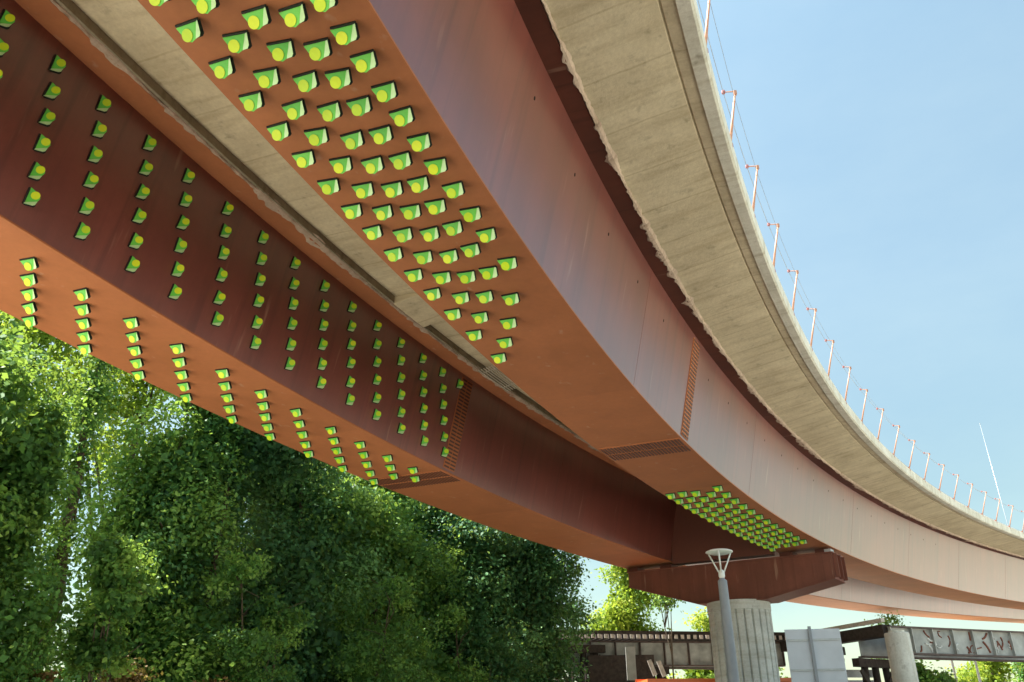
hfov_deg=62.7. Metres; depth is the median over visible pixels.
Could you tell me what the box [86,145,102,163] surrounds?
light fixture
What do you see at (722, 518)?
green fin
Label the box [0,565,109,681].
shrub
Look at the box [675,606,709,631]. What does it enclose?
tree
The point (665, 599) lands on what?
sparse tree
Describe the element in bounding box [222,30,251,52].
light fixture
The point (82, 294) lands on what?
green fin
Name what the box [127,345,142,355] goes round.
green fin
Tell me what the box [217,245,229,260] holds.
light fixture
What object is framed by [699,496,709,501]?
green fin
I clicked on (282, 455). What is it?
ivy tree
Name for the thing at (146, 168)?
light fixture
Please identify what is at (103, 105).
light fixture
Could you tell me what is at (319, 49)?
light fixture
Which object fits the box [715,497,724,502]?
green fin
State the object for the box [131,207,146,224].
light fixture
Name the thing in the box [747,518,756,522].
green fin
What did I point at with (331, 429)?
light fixture
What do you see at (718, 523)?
green fin
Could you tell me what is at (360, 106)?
light fixture
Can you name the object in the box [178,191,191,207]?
light fixture
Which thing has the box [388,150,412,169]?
light fixture
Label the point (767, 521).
green fin
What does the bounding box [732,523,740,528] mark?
green fin
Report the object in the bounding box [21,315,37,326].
green fin
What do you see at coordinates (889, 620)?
tree
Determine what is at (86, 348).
green fin
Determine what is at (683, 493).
green fin
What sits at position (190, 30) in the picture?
green fin
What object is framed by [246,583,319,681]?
sapling
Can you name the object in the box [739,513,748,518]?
green fin
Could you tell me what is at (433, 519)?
ivy tree
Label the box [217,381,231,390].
green fin
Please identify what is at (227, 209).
light fixture
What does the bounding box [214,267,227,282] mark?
green fin
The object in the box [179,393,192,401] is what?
light fixture
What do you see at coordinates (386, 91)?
light fixture
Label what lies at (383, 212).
light fixture
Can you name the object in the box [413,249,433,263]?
light fixture
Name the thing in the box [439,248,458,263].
light fixture
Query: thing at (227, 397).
light fixture
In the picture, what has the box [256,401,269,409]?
light fixture
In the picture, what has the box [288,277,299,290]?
green fin
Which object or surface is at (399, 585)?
sapling
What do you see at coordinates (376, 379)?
light fixture
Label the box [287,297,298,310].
green fin
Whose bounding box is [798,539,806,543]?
green fin
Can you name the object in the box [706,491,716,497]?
green fin
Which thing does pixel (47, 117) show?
light fixture
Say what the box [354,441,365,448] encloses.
green fin
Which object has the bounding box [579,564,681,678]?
leafy tree
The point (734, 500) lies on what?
green fin
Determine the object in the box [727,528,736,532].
green fin
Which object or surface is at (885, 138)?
sky
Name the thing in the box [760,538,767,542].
green fin
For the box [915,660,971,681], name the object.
tree
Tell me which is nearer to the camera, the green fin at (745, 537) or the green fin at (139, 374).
the green fin at (139, 374)
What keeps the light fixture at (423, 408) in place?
attached to the elevated road bridge
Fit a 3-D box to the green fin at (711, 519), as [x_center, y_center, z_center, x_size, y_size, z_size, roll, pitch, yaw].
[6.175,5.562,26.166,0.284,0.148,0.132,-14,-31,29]
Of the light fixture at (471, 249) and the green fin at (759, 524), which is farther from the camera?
the green fin at (759, 524)
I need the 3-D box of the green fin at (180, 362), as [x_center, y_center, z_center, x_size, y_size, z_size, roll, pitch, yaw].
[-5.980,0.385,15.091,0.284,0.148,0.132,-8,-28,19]
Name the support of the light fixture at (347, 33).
attached to the elevated road bridge
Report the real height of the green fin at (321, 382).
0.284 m
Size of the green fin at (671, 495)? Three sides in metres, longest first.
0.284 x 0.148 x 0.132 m
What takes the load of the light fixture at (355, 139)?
attached to the elevated road bridge
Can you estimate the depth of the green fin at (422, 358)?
20.63 m
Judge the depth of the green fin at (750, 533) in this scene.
28.17 m
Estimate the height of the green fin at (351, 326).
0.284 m
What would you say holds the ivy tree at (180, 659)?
on the ground
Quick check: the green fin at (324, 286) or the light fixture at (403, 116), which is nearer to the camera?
the light fixture at (403, 116)
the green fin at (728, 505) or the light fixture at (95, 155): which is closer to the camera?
the light fixture at (95, 155)
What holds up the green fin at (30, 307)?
attached to the elevated road bridge
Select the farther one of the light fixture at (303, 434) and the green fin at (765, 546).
the green fin at (765, 546)
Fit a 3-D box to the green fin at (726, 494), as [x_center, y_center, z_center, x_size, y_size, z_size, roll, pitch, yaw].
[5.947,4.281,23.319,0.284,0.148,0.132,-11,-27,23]
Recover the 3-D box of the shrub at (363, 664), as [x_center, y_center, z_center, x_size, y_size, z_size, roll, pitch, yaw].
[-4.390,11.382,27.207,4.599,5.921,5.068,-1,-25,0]
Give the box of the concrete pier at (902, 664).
[884,630,918,681]
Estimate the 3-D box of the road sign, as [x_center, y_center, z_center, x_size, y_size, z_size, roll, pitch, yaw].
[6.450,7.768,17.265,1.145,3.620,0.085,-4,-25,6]
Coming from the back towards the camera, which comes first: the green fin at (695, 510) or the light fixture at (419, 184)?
the green fin at (695, 510)
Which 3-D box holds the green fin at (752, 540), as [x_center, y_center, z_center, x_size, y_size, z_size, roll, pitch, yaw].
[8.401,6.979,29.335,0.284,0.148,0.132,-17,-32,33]
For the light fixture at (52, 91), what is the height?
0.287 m
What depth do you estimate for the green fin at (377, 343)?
18.97 m
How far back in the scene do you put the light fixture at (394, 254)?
11.60 m
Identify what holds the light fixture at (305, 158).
attached to the elevated road bridge
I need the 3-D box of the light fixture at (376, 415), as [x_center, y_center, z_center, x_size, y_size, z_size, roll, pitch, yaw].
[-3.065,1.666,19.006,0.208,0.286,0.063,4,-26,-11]
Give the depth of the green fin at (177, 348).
14.55 m
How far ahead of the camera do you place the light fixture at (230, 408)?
17.27 m
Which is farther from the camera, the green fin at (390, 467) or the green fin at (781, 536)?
the green fin at (781, 536)
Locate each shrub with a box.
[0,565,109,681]
[22,664,62,681]
[47,526,167,681]
[97,650,163,681]
[192,623,313,681]
[194,674,234,681]
[323,600,448,681]
[452,617,556,681]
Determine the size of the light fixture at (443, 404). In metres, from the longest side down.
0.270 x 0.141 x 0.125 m
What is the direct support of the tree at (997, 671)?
on the ground
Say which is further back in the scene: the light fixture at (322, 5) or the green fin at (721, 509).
the green fin at (721, 509)
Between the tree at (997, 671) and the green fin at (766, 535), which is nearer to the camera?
the green fin at (766, 535)
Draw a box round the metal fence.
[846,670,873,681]
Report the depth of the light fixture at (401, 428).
19.87 m
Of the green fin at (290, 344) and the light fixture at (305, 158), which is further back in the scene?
the green fin at (290, 344)
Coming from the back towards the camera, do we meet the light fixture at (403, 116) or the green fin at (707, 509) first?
the green fin at (707, 509)
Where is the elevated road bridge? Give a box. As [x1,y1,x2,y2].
[0,0,1023,623]
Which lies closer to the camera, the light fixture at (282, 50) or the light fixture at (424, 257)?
the light fixture at (282, 50)
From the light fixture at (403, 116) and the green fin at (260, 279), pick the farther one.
the green fin at (260, 279)
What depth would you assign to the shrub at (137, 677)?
19.42 m
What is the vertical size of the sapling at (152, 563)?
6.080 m
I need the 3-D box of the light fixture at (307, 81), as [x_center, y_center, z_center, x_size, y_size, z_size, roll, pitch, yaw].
[-2.101,-2.636,8.558,0.284,0.148,0.132,-9,-28,20]
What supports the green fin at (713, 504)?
attached to the elevated road bridge
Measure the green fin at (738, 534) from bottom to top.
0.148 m
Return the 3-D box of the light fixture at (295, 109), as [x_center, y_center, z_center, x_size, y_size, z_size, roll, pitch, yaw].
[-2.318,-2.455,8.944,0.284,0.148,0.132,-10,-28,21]
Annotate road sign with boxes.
[784,626,847,681]
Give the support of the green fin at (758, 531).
attached to the elevated road bridge
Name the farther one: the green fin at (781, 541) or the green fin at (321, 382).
the green fin at (781, 541)
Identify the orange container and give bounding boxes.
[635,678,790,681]
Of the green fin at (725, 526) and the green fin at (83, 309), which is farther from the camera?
the green fin at (725, 526)
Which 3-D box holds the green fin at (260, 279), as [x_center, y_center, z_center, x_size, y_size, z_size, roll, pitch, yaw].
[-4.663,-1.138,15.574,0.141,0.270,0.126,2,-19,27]
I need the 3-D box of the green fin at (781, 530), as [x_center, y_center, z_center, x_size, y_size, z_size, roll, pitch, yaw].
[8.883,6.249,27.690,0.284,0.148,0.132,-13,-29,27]
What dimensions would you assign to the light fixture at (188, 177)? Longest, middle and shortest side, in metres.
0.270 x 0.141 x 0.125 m
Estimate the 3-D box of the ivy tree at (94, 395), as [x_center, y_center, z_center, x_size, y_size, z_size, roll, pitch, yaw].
[-11.913,4.977,22.185,2.281,13.447,2.306,15,-29,-30]
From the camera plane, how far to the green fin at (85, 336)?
14.15 m
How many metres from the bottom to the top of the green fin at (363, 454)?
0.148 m
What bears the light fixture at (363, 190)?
attached to the elevated road bridge
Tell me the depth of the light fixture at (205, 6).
7.65 m
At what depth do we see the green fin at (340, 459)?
20.48 m
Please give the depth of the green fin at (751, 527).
27.28 m
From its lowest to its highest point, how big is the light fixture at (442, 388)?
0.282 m
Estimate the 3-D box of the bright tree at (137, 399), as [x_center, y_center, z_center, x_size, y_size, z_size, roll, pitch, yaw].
[-14.406,5.252,29.962,8.431,19.576,8.487,-1,-25,0]
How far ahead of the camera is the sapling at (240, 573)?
23.81 m
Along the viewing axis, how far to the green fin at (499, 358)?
14.76 m
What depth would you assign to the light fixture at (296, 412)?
17.41 m
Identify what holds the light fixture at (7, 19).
attached to the elevated road bridge
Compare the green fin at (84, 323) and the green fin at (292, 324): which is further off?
the green fin at (292, 324)
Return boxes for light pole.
[950,660,957,681]
[974,661,981,681]
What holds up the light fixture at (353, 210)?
attached to the elevated road bridge
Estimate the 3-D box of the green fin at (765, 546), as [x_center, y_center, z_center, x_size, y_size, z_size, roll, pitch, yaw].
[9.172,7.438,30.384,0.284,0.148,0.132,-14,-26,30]
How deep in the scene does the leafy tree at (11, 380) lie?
18.58 m
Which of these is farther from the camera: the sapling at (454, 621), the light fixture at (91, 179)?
the sapling at (454, 621)
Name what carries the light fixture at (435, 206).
attached to the elevated road bridge
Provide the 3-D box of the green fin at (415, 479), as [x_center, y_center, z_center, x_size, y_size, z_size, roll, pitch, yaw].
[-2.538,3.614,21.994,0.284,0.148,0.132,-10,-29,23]
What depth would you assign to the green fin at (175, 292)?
13.75 m
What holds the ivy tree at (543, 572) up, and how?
on the ground
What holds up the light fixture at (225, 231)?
attached to the elevated road bridge
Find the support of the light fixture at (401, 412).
attached to the elevated road bridge
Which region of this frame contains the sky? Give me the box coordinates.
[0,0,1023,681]
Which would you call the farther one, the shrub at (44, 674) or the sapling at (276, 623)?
the sapling at (276, 623)
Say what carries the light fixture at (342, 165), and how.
attached to the elevated road bridge
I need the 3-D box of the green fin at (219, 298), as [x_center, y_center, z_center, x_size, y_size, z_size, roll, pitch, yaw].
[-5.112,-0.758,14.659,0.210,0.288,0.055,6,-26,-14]
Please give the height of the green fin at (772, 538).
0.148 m
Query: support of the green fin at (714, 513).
attached to the elevated road bridge
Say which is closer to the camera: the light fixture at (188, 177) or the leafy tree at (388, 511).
the light fixture at (188, 177)
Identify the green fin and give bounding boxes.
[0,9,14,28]
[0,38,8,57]
[19,257,38,270]
[19,272,37,286]
[20,287,37,300]
[21,301,37,313]
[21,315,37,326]
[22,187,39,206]
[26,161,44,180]
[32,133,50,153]
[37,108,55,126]
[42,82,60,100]
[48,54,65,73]
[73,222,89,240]
[73,287,90,300]
[74,303,90,315]
[75,317,91,328]
[76,330,91,341]
[77,343,92,353]
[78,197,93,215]
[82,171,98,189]
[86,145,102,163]
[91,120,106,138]
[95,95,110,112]
[122,316,139,328]
[124,256,139,273]
[125,331,140,342]
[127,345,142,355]
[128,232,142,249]
[129,357,143,367]
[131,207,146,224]
[131,370,145,379]
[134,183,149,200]
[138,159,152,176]
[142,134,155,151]
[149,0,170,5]
[167,284,181,300]
[169,343,184,353]
[170,261,183,277]
[172,356,186,367]
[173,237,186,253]
[174,369,188,379]
[175,17,203,41]
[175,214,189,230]
[177,381,190,390]
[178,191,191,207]
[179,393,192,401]
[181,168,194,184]
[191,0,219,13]
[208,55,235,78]
[211,311,223,326]
[212,290,225,305]
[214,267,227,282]
[215,368,229,377]
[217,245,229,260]
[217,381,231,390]
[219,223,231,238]
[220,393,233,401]
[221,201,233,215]
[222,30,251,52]
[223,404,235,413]
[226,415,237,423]
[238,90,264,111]
[241,4,271,29]
[249,335,260,349]
[251,315,262,329]
[252,293,263,307]
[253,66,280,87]
[254,272,265,286]
[254,389,267,398]
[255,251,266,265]
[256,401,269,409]
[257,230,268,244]
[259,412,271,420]
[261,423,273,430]
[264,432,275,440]
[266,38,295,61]
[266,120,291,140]
[278,1,307,26]
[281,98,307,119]
[284,357,294,370]
[285,337,295,351]
[286,317,296,330]
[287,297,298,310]
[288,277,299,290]
[289,256,300,269]
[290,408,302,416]
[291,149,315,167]
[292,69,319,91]
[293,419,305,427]
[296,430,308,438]
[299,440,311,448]
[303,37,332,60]
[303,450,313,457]
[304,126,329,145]
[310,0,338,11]
[316,376,325,388]
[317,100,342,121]
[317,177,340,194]
[317,338,327,350]
[317,357,326,370]
[318,318,327,331]
[319,280,329,292]
[319,299,328,312]
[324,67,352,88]
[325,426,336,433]
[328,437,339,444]
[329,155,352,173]
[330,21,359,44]
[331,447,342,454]
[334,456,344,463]
[337,465,347,471]
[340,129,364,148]
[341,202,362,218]
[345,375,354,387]
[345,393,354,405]
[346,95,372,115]
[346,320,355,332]
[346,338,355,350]
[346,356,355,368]
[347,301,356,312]
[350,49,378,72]
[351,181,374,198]
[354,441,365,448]
[358,451,368,458]
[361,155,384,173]
[361,461,371,467]
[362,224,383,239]
[365,470,375,476]
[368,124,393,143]
[368,478,378,484]
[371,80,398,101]
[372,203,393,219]
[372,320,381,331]
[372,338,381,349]
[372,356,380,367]
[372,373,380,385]
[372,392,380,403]
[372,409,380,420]
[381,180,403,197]
[382,454,392,461]
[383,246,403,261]
[385,464,395,470]
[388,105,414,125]
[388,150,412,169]
[388,473,398,479]
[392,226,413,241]
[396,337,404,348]
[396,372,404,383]
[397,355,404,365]
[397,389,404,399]
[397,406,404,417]
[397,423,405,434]
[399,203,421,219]
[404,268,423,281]
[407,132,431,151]
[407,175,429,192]
[407,467,418,473]
[410,476,419,481]
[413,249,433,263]
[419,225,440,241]
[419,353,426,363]
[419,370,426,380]
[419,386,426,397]
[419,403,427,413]
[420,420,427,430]
[420,435,427,446]
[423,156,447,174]
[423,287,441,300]
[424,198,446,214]
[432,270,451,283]
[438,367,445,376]
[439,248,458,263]
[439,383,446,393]
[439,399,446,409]
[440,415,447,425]
[440,431,447,441]
[441,447,448,457]
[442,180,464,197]
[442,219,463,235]
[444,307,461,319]
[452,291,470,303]
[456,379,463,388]
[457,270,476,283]
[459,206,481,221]
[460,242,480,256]
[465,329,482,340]
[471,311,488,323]
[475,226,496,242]
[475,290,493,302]
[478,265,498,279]
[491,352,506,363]
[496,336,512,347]
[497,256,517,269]
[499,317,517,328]
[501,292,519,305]
[665,493,675,498]
[674,498,683,503]
[677,491,687,496]
[682,503,691,508]
[685,496,695,502]
[690,490,700,496]
[690,508,699,513]
[694,501,703,507]
[698,512,707,517]
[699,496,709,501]
[702,506,711,511]
[705,516,714,521]
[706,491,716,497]
[707,501,717,507]
[709,511,718,516]
[712,485,722,491]
[713,520,721,525]
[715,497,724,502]
[716,507,725,512]
[717,515,726,520]
[720,524,728,529]
[721,492,731,497]
[723,503,732,508]
[724,511,733,516]
[724,519,733,524]
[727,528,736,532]
[729,498,739,503]
[731,508,740,513]
[731,516,740,521]
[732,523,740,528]
[735,532,742,536]
[738,503,747,509]
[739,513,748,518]
[739,521,748,525]
[739,527,747,531]
[741,535,749,539]
[746,509,755,514]
[746,531,754,535]
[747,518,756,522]
[747,525,755,529]
[748,538,756,542]
[752,534,761,538]
[754,514,763,519]
[754,522,763,527]
[754,529,762,533]
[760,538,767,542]
[761,532,769,537]
[761,544,769,548]
[762,519,771,524]
[762,526,770,531]
[768,536,776,540]
[769,523,778,528]
[769,530,778,535]
[776,539,783,543]
[777,528,785,532]
[777,534,785,538]
[784,532,792,536]
[784,538,792,542]
[791,535,799,540]
[791,541,799,545]
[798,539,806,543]
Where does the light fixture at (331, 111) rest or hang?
attached to the elevated road bridge
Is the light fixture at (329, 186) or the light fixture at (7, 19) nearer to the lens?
the light fixture at (329, 186)
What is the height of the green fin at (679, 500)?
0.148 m
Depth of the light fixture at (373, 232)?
11.10 m
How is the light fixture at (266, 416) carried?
attached to the elevated road bridge
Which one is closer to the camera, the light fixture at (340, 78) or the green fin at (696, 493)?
the light fixture at (340, 78)
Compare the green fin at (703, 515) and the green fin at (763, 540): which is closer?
the green fin at (703, 515)
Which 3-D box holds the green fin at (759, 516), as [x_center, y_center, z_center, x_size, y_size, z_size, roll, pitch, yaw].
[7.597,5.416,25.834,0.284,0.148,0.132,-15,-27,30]
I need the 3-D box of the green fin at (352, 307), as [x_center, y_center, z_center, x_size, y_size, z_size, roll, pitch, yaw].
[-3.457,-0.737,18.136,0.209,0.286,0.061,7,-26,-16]
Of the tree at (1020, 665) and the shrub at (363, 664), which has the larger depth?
the tree at (1020, 665)
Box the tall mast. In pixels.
[979,423,1007,524]
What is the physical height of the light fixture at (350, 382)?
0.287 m
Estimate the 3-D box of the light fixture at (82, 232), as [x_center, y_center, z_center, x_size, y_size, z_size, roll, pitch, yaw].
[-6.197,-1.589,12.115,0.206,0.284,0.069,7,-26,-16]
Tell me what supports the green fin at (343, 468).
attached to the elevated road bridge
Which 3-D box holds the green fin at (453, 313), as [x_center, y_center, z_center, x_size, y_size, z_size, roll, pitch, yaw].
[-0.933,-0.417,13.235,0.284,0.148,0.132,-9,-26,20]
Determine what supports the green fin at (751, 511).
attached to the elevated road bridge
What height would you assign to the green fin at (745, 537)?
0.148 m
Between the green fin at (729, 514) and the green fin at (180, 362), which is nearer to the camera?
the green fin at (180, 362)
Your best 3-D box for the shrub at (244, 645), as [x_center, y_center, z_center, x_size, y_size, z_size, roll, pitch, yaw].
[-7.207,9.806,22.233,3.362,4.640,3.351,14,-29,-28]
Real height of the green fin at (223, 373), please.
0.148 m
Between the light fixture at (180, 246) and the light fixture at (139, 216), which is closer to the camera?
the light fixture at (139, 216)
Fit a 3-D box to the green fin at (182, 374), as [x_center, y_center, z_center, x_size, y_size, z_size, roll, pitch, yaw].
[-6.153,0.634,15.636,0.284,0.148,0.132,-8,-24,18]
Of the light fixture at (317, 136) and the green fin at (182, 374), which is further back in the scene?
the green fin at (182, 374)
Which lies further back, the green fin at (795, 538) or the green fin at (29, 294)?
the green fin at (795, 538)
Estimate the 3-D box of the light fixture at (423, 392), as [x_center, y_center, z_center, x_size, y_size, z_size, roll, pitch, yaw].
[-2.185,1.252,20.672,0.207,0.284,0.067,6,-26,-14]
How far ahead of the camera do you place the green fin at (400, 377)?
19.83 m
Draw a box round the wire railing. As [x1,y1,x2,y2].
[698,0,1023,533]
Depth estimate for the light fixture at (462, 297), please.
12.72 m
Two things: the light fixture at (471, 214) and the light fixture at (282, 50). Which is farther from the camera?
the light fixture at (471, 214)
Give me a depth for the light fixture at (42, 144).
11.46 m
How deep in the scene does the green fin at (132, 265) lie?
12.95 m
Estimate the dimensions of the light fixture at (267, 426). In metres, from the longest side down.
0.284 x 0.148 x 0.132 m
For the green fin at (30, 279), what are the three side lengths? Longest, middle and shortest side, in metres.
0.284 x 0.148 x 0.132 m
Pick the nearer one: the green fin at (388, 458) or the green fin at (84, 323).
the green fin at (84, 323)
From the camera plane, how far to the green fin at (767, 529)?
27.51 m
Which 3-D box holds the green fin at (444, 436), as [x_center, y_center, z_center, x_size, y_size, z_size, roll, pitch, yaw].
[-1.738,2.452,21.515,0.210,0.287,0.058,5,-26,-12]
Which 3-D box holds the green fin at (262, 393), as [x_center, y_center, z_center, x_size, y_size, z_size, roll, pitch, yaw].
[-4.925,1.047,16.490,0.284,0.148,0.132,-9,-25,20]
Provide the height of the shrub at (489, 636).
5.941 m
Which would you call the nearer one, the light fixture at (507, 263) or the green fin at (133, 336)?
the light fixture at (507, 263)
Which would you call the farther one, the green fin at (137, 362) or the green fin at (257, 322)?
the green fin at (257, 322)
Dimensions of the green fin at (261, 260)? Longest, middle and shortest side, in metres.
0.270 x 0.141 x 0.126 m
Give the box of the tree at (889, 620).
[864,610,915,660]
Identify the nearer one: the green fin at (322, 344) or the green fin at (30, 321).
the green fin at (30, 321)
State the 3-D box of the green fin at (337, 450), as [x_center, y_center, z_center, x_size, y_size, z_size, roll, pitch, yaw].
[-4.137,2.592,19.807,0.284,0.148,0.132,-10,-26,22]
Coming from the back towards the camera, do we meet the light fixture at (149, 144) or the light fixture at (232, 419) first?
the light fixture at (232, 419)
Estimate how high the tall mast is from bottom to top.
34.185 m
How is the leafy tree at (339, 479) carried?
on the ground
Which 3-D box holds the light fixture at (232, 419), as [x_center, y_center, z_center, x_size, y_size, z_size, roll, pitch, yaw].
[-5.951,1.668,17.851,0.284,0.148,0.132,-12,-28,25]
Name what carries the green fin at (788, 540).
attached to the elevated road bridge
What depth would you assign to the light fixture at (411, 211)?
10.64 m
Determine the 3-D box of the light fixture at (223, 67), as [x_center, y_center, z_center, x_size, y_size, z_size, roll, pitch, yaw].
[-2.900,-2.724,8.399,0.284,0.148,0.132,-9,-28,19]
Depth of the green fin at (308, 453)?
20.05 m
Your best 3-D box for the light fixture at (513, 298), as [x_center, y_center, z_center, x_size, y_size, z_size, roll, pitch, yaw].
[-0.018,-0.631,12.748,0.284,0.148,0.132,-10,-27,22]
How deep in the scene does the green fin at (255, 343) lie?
15.52 m
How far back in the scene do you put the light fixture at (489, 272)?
12.03 m
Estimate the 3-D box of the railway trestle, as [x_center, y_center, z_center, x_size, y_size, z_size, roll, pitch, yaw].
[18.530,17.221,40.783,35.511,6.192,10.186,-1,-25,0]
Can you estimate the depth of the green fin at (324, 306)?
17.29 m
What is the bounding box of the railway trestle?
[553,618,1023,681]
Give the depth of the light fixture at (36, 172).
11.40 m
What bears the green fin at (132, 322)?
attached to the elevated road bridge
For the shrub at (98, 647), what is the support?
on the ground
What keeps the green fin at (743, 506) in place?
attached to the elevated road bridge
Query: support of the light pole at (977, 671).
on the ground
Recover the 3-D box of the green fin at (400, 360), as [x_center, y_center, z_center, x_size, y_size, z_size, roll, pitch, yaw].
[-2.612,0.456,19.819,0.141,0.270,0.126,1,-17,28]
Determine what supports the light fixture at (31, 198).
attached to the elevated road bridge
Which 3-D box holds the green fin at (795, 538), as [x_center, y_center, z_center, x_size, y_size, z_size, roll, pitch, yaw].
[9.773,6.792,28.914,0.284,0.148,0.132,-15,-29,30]
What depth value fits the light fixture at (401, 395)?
19.85 m
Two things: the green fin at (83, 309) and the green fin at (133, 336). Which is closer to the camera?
the green fin at (83, 309)
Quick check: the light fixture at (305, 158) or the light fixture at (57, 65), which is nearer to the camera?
the light fixture at (305, 158)
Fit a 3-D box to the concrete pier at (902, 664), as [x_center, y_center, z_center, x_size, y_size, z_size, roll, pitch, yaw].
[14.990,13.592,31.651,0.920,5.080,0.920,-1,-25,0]
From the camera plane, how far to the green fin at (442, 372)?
21.41 m
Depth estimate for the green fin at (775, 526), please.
27.06 m
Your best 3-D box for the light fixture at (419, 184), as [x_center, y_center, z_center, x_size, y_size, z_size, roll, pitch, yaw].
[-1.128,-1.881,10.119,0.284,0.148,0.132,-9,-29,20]
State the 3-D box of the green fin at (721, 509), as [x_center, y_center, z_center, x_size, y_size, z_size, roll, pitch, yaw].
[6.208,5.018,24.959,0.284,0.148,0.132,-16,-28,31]
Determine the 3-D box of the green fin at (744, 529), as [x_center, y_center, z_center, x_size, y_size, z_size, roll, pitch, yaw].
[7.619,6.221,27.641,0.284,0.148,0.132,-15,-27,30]
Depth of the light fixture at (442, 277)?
12.17 m
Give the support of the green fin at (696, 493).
attached to the elevated road bridge
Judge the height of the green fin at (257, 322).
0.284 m
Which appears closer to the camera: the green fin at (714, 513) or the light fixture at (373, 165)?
the light fixture at (373, 165)
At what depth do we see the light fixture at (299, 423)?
18.07 m
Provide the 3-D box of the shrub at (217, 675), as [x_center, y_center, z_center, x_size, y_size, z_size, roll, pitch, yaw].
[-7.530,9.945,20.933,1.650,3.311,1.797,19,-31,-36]
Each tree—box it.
[0,310,109,667]
[0,311,138,481]
[0,382,103,681]
[19,349,130,679]
[38,346,180,563]
[43,381,265,681]
[43,417,351,681]
[188,420,251,601]
[209,444,415,681]
[216,517,252,599]
[261,466,380,622]
[270,472,509,681]
[369,498,564,681]
[449,517,606,681]
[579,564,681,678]
[623,590,685,678]
[666,669,714,678]
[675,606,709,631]
[864,610,915,660]
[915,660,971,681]
[945,661,1023,681]
[1004,662,1023,681]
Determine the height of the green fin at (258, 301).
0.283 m
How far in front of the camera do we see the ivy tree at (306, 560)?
28.36 m
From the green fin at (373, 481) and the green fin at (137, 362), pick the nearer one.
the green fin at (137, 362)
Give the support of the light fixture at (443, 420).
attached to the elevated road bridge
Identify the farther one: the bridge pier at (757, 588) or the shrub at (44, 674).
the bridge pier at (757, 588)
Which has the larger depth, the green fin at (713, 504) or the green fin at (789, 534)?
the green fin at (789, 534)
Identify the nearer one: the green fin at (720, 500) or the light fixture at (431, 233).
the light fixture at (431, 233)
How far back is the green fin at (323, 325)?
17.28 m
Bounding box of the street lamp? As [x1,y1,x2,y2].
[705,548,739,681]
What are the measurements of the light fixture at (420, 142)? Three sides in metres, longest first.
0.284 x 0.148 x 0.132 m
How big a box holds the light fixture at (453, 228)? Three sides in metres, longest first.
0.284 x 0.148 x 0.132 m
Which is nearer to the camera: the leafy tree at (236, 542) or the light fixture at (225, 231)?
the light fixture at (225, 231)
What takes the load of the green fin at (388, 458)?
attached to the elevated road bridge
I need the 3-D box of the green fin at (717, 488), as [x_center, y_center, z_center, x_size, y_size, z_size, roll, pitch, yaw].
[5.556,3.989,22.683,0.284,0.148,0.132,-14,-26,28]
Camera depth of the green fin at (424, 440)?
20.73 m
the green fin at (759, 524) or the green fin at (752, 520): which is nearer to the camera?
the green fin at (752, 520)
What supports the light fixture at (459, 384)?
attached to the elevated road bridge
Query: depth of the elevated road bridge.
14.83 m
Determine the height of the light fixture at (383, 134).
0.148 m
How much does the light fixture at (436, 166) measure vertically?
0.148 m
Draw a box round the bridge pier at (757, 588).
[626,548,847,681]
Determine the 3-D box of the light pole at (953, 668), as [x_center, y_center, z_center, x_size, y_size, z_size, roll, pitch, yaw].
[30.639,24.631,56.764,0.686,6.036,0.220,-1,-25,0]
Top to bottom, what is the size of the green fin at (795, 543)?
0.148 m
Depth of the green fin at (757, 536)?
28.70 m
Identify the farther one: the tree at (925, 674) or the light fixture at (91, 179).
the tree at (925, 674)
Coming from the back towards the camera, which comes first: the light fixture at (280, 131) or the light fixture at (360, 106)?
the light fixture at (280, 131)
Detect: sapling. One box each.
[83,533,181,681]
[199,549,281,680]
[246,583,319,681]
[360,571,427,676]
[427,601,471,674]
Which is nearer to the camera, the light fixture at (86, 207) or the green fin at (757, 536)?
the light fixture at (86, 207)
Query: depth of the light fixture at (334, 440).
19.12 m
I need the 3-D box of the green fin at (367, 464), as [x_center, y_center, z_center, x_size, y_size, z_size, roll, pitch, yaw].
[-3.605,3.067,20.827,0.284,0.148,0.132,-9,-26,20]
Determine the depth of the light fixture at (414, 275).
12.12 m
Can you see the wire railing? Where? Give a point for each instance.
(723, 92)
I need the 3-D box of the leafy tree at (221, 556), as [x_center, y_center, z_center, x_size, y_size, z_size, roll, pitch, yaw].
[-13.751,9.606,35.907,6.885,16.720,6.755,12,-28,-25]
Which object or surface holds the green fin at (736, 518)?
attached to the elevated road bridge

